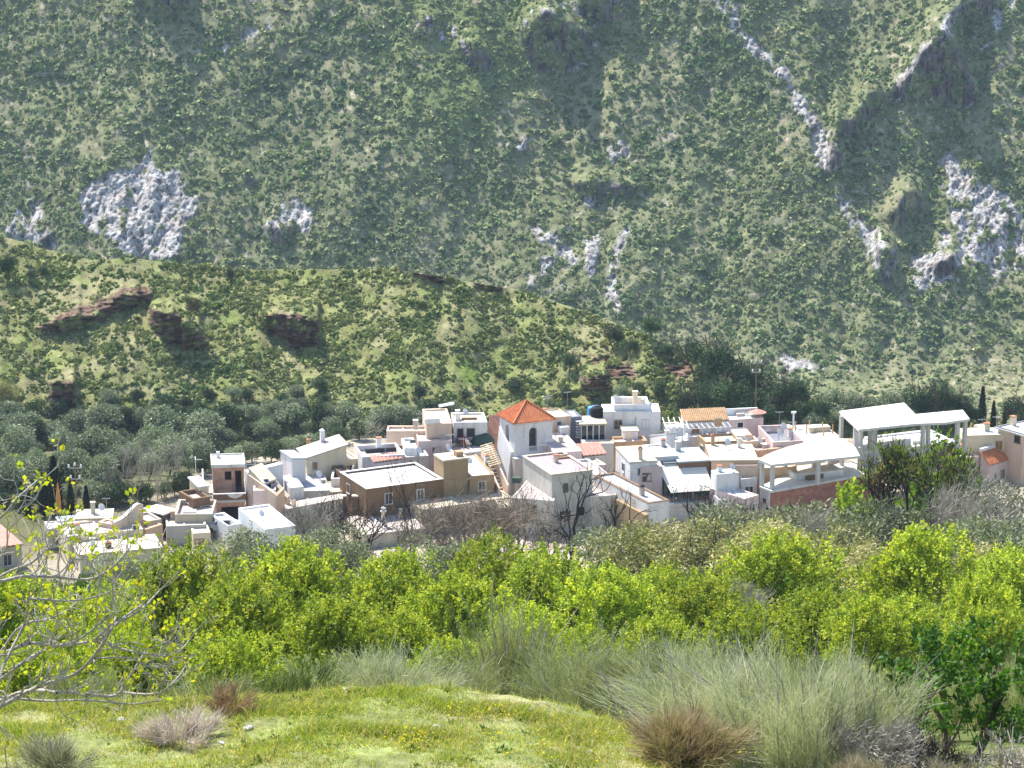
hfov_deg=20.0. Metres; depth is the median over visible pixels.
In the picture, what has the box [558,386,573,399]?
dark tree
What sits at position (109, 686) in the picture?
weedy bush
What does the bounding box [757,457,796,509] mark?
orange front house
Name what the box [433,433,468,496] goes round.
roof room
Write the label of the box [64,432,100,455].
grove tree
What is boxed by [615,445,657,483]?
cream roof house
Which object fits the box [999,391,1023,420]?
pine tree
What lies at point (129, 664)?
orchard tree
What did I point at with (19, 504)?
dark tree
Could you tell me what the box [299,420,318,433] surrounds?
grove tree
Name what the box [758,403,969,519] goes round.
concrete frame
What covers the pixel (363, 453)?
white bar house
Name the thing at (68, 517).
shed
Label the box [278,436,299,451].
grove tree
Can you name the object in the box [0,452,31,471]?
grove tree
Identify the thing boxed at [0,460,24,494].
grove tree
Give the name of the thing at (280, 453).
grove tree
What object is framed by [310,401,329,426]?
dark tree
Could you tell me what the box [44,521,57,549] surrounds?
house
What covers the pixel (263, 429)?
grove tree
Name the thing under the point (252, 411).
grove tree
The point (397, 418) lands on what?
grove tree
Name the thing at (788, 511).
olive shrub
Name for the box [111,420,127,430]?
dark tree
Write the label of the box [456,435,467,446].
potted plant
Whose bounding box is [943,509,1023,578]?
olive shrub
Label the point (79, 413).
grove tree
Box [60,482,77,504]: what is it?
grove tree
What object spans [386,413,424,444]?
peach wing
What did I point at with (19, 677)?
orchard tree
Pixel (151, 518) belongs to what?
house
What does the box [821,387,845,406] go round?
grove tree
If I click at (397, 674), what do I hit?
broom bush
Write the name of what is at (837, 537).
yellowish shrub
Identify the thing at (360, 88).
mountain scrub
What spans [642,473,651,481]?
window
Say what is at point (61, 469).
dark tree
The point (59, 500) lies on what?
furled parasol
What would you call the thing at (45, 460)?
grove tree
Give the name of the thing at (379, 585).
orchard tree
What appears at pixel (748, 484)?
house
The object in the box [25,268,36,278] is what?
pine tree
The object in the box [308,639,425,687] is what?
broom bush
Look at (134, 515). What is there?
curved parapet
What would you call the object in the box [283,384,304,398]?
grove tree
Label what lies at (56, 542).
window
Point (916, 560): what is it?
orchard tree
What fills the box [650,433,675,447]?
stair gable
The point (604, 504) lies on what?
window
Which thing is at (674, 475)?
awning house
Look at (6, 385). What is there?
yellowish shrub
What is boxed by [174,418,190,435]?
grove tree
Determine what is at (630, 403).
roof box house
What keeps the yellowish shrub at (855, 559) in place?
on the ground at (170, 500)
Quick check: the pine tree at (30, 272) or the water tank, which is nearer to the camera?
the water tank
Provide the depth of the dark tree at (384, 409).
444.04 m
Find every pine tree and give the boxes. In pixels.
[0,249,19,280]
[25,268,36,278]
[38,264,49,274]
[226,265,235,278]
[558,349,580,371]
[600,324,624,347]
[619,335,638,353]
[640,309,661,337]
[660,339,680,360]
[668,337,709,370]
[671,387,693,413]
[675,376,719,407]
[688,335,736,389]
[702,337,747,385]
[706,368,738,407]
[722,350,759,391]
[727,372,763,411]
[736,356,783,401]
[749,394,778,424]
[756,378,783,410]
[769,370,803,409]
[783,396,809,424]
[791,377,820,402]
[805,394,831,420]
[900,380,934,413]
[911,395,942,413]
[917,378,958,409]
[930,400,957,429]
[941,383,971,411]
[959,401,982,427]
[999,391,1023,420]
[1012,398,1023,420]
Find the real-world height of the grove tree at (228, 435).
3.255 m
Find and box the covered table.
[471,433,494,445]
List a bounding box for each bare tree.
[369,503,475,574]
[383,447,427,546]
[383,488,541,575]
[421,473,557,569]
[437,481,587,572]
[536,455,660,574]
[852,428,983,532]
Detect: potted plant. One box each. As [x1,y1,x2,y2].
[453,437,462,446]
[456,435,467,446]
[667,487,678,501]
[694,484,704,499]
[701,485,709,499]
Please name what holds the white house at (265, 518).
on the ground at (170, 500)
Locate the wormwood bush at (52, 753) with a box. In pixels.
[5,721,117,767]
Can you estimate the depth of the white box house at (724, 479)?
329.14 m
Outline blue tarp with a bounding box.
[587,405,594,415]
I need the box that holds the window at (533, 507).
[527,504,536,514]
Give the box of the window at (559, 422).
[556,420,561,425]
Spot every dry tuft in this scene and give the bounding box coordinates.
[822,750,880,767]
[841,746,915,767]
[924,754,990,767]
[986,745,1023,767]
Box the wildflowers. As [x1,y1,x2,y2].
[71,695,755,766]
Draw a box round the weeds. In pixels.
[16,680,662,767]
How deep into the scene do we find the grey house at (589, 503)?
324.46 m
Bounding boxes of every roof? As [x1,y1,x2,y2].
[143,504,175,537]
[369,452,402,467]
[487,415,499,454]
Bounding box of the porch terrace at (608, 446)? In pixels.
[581,440,613,472]
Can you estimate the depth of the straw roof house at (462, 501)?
327.19 m
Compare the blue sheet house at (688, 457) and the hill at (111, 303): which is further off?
the hill at (111, 303)
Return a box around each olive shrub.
[89,548,147,582]
[191,524,277,576]
[221,528,317,573]
[279,520,375,575]
[326,540,377,588]
[394,530,479,584]
[566,522,638,574]
[682,497,786,577]
[748,496,857,546]
[824,493,927,559]
[922,516,1016,571]
[924,473,1023,567]
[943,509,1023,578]
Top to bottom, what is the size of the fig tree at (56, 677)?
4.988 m
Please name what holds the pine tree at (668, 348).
on the hill at (111, 303)
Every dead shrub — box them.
[818,702,962,767]
[873,715,987,767]
[951,721,1023,767]
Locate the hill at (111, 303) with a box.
[0,238,1009,458]
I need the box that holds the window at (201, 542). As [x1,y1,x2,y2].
[194,539,204,547]
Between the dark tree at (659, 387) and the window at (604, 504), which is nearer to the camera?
the window at (604, 504)
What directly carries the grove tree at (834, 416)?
on the hill at (111, 303)
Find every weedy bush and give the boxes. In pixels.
[18,661,149,700]
[156,662,268,701]
[725,638,874,706]
[806,654,956,744]
[890,650,1011,729]
[924,649,1023,741]
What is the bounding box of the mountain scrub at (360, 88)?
[0,0,1023,417]
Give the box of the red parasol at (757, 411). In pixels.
[749,409,765,415]
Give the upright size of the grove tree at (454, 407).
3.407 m
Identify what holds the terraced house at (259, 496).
on the ground at (170, 500)
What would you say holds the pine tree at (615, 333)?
on the hill at (111, 303)
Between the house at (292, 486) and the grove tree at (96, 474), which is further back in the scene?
the grove tree at (96, 474)
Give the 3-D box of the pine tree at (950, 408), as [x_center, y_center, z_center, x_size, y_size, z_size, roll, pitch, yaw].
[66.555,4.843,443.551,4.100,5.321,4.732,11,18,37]
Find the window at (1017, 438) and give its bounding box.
[1013,434,1020,443]
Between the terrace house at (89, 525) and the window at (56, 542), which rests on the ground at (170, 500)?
the terrace house at (89, 525)
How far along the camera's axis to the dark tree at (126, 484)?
336.19 m
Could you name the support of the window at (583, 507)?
in the pink roof house at (545, 471)
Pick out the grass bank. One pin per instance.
(385, 757)
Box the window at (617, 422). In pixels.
[613,419,622,429]
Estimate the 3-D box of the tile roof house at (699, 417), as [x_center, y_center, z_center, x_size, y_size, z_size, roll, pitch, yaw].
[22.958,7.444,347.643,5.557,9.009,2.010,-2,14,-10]
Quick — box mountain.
[0,0,1023,417]
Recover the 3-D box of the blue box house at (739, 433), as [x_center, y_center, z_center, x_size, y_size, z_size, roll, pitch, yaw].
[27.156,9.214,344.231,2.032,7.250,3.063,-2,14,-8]
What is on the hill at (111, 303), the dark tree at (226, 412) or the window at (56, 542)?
the dark tree at (226, 412)
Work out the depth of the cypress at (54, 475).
331.19 m
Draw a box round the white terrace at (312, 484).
[300,461,329,498]
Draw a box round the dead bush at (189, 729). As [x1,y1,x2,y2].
[119,696,231,752]
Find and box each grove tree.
[0,400,23,414]
[0,411,36,434]
[0,423,35,450]
[0,426,44,456]
[0,443,14,459]
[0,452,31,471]
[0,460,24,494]
[5,410,23,421]
[8,466,40,490]
[23,410,44,432]
[23,454,60,485]
[26,447,43,458]
[32,479,49,495]
[39,420,67,446]
[43,419,58,425]
[48,427,73,449]
[51,448,71,457]
[57,407,89,431]
[57,447,96,487]
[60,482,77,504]
[61,418,85,437]
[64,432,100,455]
[78,424,121,458]
[78,452,122,486]
[79,479,107,502]
[82,404,124,433]
[93,402,112,417]
[95,484,113,503]
[96,388,120,403]
[111,441,143,461]
[112,437,135,448]
[113,428,133,439]
[131,406,152,426]
[133,423,175,455]
[134,452,163,480]
[135,434,148,452]
[140,403,189,432]
[148,398,157,408]
[149,430,193,475]
[154,480,173,498]
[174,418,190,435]
[177,427,210,450]
[180,407,226,434]
[180,455,197,471]
[188,437,215,458]
[190,426,225,448]
[218,428,237,442]
[223,384,243,400]
[225,444,250,459]
[237,405,246,417]
[240,441,265,462]
[243,404,265,421]
[249,416,281,443]
[260,398,284,420]
[262,411,280,430]
[271,446,291,459]
[274,401,310,429]
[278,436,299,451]
[280,397,303,411]
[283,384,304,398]
[290,397,309,409]
[292,434,319,446]
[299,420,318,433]
[305,431,327,438]
[319,401,336,419]
[320,415,342,433]
[334,400,364,423]
[346,418,370,439]
[366,405,396,431]
[385,406,407,425]
[390,403,416,424]
[403,403,424,423]
[447,400,466,417]
[612,385,630,396]
[773,420,789,424]
[802,412,822,424]
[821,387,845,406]
[826,406,847,427]
[837,391,863,409]
[848,395,882,408]
[876,389,914,408]
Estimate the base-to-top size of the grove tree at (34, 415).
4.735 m
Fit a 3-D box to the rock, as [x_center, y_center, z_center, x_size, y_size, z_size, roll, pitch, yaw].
[-3.325,4.331,36.524,0.170,0.089,0.108,-8,16,-29]
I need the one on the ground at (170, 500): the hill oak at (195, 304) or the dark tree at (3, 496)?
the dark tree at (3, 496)
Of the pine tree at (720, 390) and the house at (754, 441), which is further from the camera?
the pine tree at (720, 390)
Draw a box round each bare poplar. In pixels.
[102,463,124,502]
[105,440,152,501]
[123,434,165,499]
[126,460,146,502]
[141,435,182,496]
[147,463,163,503]
[159,433,186,474]
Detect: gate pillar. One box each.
[340,494,346,523]
[352,494,357,515]
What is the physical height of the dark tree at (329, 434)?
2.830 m
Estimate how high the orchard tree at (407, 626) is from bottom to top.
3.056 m
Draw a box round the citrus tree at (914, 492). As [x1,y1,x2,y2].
[892,424,982,579]
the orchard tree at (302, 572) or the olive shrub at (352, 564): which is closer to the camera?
the orchard tree at (302, 572)
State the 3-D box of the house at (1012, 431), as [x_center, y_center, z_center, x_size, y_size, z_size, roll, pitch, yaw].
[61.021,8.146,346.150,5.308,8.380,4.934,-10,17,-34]
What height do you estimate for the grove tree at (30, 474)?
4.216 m
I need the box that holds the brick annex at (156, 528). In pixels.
[140,522,163,545]
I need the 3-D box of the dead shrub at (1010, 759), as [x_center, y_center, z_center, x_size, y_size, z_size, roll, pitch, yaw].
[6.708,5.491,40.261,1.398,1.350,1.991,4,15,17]
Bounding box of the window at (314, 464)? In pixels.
[311,460,318,470]
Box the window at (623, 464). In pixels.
[621,461,624,473]
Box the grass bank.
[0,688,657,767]
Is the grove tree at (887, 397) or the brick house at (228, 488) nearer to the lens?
the brick house at (228, 488)
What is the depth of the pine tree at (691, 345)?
454.25 m
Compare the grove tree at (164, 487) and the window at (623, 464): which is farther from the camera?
the grove tree at (164, 487)
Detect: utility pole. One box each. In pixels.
[68,462,81,509]
[751,358,761,406]
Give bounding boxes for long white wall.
[245,462,282,506]
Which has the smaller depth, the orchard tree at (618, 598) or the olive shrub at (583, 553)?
the orchard tree at (618, 598)
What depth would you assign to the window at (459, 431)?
341.87 m
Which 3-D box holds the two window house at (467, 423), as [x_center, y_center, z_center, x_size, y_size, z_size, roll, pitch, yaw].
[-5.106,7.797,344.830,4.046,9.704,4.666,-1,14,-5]
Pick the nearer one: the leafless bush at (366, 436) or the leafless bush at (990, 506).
the leafless bush at (990, 506)
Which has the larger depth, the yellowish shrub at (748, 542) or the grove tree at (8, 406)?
the grove tree at (8, 406)
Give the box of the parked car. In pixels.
[207,516,238,532]
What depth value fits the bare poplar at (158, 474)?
334.95 m
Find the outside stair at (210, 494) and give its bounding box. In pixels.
[195,457,212,499]
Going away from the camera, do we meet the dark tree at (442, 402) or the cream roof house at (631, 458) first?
the cream roof house at (631, 458)
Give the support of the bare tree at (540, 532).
on the ground at (170, 500)
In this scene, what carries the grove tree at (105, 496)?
on the ground at (170, 500)
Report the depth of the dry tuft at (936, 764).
39.54 m
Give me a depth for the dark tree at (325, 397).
450.85 m
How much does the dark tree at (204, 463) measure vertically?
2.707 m
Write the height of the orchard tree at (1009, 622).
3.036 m
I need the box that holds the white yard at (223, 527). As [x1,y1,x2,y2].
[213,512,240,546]
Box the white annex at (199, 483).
[187,476,209,495]
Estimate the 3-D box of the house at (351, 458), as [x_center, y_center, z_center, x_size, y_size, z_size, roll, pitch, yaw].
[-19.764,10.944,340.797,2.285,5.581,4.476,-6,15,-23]
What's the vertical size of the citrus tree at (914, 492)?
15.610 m
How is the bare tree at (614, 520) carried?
on the ground at (170, 500)
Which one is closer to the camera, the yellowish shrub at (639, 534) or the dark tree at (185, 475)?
the yellowish shrub at (639, 534)
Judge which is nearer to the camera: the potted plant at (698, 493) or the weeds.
the weeds
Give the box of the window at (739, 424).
[736,422,743,428]
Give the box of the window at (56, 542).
[51,535,57,545]
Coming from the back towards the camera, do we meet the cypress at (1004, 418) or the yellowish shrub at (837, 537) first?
the cypress at (1004, 418)
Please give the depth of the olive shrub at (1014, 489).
208.40 m
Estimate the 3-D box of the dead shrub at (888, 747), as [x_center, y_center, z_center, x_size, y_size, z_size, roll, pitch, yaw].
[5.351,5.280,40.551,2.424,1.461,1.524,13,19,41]
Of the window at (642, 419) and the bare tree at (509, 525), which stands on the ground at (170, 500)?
the bare tree at (509, 525)
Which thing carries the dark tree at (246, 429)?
on the hill at (111, 303)
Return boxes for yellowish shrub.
[0,379,16,397]
[0,384,24,402]
[583,516,683,575]
[598,514,701,578]
[642,514,752,578]
[705,516,815,589]
[766,528,857,611]
[812,521,881,603]
[830,539,944,603]
[932,539,1021,602]
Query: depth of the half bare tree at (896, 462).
212.39 m
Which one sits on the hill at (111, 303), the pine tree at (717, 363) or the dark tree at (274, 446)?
the pine tree at (717, 363)
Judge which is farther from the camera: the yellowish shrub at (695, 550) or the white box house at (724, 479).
the white box house at (724, 479)
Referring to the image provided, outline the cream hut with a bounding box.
[619,425,638,439]
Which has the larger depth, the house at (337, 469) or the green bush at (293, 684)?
the house at (337, 469)
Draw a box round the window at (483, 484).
[477,481,485,490]
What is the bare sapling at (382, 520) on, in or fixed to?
on the ground at (170, 500)
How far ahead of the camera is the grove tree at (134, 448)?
377.40 m
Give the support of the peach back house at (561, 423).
on the ground at (170, 500)
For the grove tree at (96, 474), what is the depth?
339.21 m
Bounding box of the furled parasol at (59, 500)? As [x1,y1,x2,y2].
[56,481,61,512]
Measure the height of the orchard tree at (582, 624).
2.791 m
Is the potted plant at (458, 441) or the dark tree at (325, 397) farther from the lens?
the dark tree at (325, 397)
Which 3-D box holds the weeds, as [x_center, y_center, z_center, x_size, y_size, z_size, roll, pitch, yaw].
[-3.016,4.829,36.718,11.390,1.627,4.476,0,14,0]
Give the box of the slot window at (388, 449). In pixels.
[365,447,395,452]
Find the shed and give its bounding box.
[55,515,76,522]
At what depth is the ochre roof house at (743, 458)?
333.56 m
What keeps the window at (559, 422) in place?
in the peach back house at (561, 423)
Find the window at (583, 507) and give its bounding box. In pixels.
[578,506,584,516]
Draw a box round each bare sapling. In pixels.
[276,487,375,540]
[325,495,412,559]
[669,480,764,570]
[709,493,777,544]
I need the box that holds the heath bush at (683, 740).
[616,683,775,767]
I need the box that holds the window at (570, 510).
[558,509,571,522]
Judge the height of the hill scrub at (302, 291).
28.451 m
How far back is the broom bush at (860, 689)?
42.80 m
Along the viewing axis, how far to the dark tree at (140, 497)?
336.18 m
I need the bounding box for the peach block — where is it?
[422,402,476,438]
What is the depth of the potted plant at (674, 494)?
329.54 m
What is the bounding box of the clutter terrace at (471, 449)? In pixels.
[448,438,493,458]
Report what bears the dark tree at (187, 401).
on the hill at (111, 303)
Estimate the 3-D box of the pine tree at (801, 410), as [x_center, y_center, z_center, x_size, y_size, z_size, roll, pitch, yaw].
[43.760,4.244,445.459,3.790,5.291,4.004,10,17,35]
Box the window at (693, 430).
[691,426,699,432]
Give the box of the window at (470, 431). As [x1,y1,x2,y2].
[466,427,475,437]
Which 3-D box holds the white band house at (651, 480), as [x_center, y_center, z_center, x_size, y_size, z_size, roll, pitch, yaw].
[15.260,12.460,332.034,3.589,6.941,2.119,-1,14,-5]
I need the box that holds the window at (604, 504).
[596,504,610,516]
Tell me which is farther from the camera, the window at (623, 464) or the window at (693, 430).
the window at (693, 430)
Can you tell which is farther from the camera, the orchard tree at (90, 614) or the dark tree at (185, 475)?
the dark tree at (185, 475)
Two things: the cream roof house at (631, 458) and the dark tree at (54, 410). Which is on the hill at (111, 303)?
the dark tree at (54, 410)
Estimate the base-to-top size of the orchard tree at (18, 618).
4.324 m
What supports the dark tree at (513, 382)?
on the hill at (111, 303)
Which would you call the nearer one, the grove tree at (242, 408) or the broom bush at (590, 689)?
the broom bush at (590, 689)
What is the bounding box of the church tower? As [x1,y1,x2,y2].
[496,399,556,494]
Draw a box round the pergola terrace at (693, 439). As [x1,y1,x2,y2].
[685,422,730,446]
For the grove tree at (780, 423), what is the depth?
442.72 m
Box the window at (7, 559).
[3,554,12,566]
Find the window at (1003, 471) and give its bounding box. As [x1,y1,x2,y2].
[999,468,1005,480]
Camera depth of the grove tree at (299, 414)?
447.57 m
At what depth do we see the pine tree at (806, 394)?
448.25 m
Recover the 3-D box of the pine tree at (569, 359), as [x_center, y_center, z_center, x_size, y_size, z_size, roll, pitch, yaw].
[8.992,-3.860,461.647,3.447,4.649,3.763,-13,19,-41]
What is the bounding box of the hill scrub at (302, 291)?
[0,234,1017,460]
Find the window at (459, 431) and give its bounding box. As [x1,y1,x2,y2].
[456,428,463,437]
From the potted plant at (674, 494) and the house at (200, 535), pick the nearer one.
the house at (200, 535)
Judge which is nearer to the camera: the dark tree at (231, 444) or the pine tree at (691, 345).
the dark tree at (231, 444)
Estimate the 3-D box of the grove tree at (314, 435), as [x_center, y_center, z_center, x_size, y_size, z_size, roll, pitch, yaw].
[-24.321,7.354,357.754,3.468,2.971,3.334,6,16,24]
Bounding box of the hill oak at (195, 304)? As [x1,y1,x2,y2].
[183,296,205,320]
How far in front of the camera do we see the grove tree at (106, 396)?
454.15 m
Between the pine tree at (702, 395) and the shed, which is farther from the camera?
the pine tree at (702, 395)
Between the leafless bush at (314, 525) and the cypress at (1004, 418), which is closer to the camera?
the leafless bush at (314, 525)
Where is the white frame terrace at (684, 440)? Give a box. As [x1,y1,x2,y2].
[662,417,688,447]
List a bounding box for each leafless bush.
[280,491,342,550]
[347,413,385,439]
[727,573,776,624]
[792,501,868,546]
[918,460,1020,534]
[925,467,1023,543]
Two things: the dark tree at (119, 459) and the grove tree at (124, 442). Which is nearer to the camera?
the dark tree at (119, 459)
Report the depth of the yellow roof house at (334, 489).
332.27 m
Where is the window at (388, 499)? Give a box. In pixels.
[384,492,393,504]
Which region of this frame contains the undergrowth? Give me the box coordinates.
[0,566,1023,747]
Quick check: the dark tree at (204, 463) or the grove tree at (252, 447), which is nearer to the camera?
the dark tree at (204, 463)
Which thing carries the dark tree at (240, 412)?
on the hill at (111, 303)
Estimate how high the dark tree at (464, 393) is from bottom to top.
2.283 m
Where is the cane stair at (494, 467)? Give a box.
[480,443,508,494]
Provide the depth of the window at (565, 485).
324.23 m
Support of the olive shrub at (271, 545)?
on the ground at (170, 500)
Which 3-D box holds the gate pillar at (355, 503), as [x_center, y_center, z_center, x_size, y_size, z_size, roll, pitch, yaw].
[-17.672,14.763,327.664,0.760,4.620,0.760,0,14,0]
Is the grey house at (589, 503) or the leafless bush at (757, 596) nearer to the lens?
the leafless bush at (757, 596)
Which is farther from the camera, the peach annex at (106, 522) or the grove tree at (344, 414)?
the grove tree at (344, 414)
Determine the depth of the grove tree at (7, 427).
430.72 m
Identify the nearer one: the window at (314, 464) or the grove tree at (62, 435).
the window at (314, 464)
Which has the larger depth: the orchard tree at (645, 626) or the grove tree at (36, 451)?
the grove tree at (36, 451)
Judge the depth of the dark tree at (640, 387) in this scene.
450.87 m
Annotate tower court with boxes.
[511,444,556,537]
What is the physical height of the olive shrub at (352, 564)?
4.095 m
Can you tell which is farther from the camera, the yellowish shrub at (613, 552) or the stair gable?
the stair gable
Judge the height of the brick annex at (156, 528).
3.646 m
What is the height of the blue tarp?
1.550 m
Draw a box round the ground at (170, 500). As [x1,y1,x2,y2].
[0,438,1023,767]
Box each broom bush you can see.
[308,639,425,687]
[345,631,478,690]
[400,639,538,696]
[439,581,584,698]
[497,599,658,717]
[507,637,595,699]
[529,624,722,728]
[560,596,865,767]
[601,620,785,728]
[640,617,751,700]
[707,622,957,766]
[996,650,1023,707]
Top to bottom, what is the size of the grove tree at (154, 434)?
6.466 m
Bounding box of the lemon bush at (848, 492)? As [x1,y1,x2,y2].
[815,476,880,544]
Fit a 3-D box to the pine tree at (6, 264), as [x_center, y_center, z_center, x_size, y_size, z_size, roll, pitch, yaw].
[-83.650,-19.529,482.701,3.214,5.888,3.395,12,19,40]
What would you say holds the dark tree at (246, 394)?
on the hill at (111, 303)
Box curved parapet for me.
[112,503,143,529]
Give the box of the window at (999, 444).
[995,440,1002,449]
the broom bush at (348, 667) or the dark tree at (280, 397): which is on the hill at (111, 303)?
the dark tree at (280, 397)
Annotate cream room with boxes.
[331,464,353,486]
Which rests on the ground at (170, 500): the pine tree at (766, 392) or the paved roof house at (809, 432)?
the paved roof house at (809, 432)
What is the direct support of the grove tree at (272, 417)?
on the hill at (111, 303)
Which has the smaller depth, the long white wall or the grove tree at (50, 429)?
the long white wall
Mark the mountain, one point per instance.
(156, 198)
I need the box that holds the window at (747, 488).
[744,486,753,492]
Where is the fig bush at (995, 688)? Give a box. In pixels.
[878,612,1023,756]
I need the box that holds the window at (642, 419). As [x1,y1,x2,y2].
[641,419,649,429]
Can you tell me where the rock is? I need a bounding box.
[243,725,253,730]
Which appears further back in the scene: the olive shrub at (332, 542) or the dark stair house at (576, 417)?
the dark stair house at (576, 417)
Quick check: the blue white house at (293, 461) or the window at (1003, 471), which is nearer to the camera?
the blue white house at (293, 461)
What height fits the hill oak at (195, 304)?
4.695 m
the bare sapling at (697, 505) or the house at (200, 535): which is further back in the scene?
the house at (200, 535)
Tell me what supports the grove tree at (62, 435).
on the ground at (170, 500)
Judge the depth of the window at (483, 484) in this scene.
329.90 m
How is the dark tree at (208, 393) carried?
on the hill at (111, 303)
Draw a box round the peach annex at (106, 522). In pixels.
[98,518,112,528]
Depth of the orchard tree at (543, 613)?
92.41 m
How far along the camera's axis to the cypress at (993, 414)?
445.83 m
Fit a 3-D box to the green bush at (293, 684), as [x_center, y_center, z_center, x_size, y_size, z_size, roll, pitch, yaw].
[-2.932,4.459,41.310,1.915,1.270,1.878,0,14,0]
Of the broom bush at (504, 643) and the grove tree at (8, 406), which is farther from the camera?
the grove tree at (8, 406)
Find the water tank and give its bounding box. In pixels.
[590,405,603,417]
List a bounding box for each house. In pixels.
[0,524,23,568]
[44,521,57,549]
[57,514,142,562]
[72,533,161,573]
[75,498,113,520]
[143,511,161,526]
[165,509,205,544]
[174,499,216,539]
[179,488,209,508]
[191,523,210,549]
[210,451,245,512]
[238,504,294,549]
[247,463,295,516]
[253,485,275,505]
[279,450,306,482]
[283,475,303,499]
[284,494,342,530]
[296,429,348,481]
[320,478,342,494]
[332,465,348,477]
[340,462,443,516]
[345,507,425,547]
[347,450,356,469]
[354,436,404,468]
[401,438,416,455]
[402,437,428,469]
[406,484,511,533]
[416,434,451,472]
[451,409,486,442]
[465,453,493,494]
[495,484,529,533]
[522,439,592,532]
[542,391,570,437]
[546,433,581,458]
[564,410,581,443]
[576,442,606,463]
[578,416,606,442]
[578,459,606,474]
[579,458,605,469]
[585,487,616,533]
[593,470,668,536]
[601,395,659,444]
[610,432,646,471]
[611,390,649,410]
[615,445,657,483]
[638,461,662,495]
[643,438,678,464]
[662,422,681,432]
[662,461,711,521]
[672,429,709,493]
[680,407,728,436]
[698,417,737,452]
[705,433,757,479]
[709,487,758,526]
[711,463,738,495]
[713,495,729,516]
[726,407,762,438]
[731,429,751,439]
[739,476,756,493]
[741,429,784,456]
[741,436,759,446]
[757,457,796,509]
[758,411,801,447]
[784,411,838,463]
[788,461,843,480]
[864,430,953,481]
[945,443,979,480]
[952,424,983,439]
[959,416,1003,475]
[979,445,1008,485]
[994,415,1023,484]
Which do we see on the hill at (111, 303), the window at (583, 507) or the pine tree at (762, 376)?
the pine tree at (762, 376)
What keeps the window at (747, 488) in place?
in the house at (748, 484)
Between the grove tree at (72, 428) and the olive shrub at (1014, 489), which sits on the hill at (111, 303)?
the grove tree at (72, 428)
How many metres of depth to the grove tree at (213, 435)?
442.82 m
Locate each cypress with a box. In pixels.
[23,491,31,516]
[37,472,51,516]
[46,456,65,514]
[66,481,75,512]
[82,485,90,508]
[976,386,986,423]
[990,400,996,427]
[1001,406,1006,424]
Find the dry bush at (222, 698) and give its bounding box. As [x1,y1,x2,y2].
[193,675,268,716]
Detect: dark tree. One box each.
[0,492,8,504]
[10,485,36,509]
[22,415,45,442]
[23,399,43,417]
[42,398,68,420]
[47,452,72,484]
[102,482,130,504]
[106,479,133,503]
[108,449,141,480]
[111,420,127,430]
[113,406,136,424]
[123,407,137,424]
[129,388,146,401]
[129,488,147,502]
[132,481,155,501]
[150,392,178,412]
[166,476,187,495]
[172,471,192,489]
[178,396,194,407]
[179,405,192,419]
[185,406,207,421]
[190,456,211,475]
[192,399,208,411]
[198,451,211,470]
[201,388,215,398]
[209,402,240,428]
[213,439,239,453]
[230,406,242,420]
[237,388,256,403]
[241,421,258,440]
[258,437,286,461]
[274,393,290,404]
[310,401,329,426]
[311,377,329,389]
[316,394,332,402]
[316,431,333,437]
[330,426,349,440]
[349,417,366,439]
[372,405,393,424]
[412,383,426,399]
[417,398,440,422]
[426,398,450,412]
[459,388,473,400]
[506,377,521,390]
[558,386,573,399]
[633,381,646,394]
[652,381,666,395]
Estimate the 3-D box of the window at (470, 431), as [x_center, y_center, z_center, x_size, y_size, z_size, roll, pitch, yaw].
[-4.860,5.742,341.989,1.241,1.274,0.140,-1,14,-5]
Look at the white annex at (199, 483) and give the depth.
329.99 m
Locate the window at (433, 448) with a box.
[431,447,440,455]
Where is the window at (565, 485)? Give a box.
[561,482,569,493]
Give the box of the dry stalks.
[0,676,711,767]
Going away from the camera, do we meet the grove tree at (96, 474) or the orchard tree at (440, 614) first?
the orchard tree at (440, 614)
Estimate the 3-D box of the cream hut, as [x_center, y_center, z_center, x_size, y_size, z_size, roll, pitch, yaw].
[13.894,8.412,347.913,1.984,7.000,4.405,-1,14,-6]
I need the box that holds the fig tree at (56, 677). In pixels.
[0,438,220,767]
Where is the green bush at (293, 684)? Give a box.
[245,646,366,696]
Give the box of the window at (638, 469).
[637,468,645,476]
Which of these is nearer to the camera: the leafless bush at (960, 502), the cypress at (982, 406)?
the leafless bush at (960, 502)
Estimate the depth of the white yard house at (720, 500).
327.77 m
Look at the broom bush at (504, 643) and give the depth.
47.42 m
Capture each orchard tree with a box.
[0,569,74,658]
[0,645,78,702]
[2,604,115,699]
[54,573,152,671]
[72,617,142,680]
[87,628,202,699]
[124,529,260,661]
[167,619,290,696]
[172,565,309,678]
[229,532,357,627]
[266,588,397,686]
[342,544,446,636]
[361,603,442,677]
[400,566,517,657]
[402,632,493,686]
[443,522,544,635]
[482,598,573,676]
[493,537,619,648]
[545,557,666,652]
[548,615,621,677]
[602,610,703,674]
[628,554,700,646]
[643,569,753,662]
[684,593,807,674]
[702,524,859,640]
[767,577,862,669]
[815,589,919,675]
[836,519,986,624]
[855,584,957,681]
[922,569,1023,661]
[939,600,1023,676]
[959,536,1023,624]
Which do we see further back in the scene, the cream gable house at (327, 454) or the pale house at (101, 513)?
the cream gable house at (327, 454)
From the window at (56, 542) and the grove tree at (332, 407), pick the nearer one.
the window at (56, 542)
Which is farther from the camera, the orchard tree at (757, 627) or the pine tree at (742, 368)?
the pine tree at (742, 368)

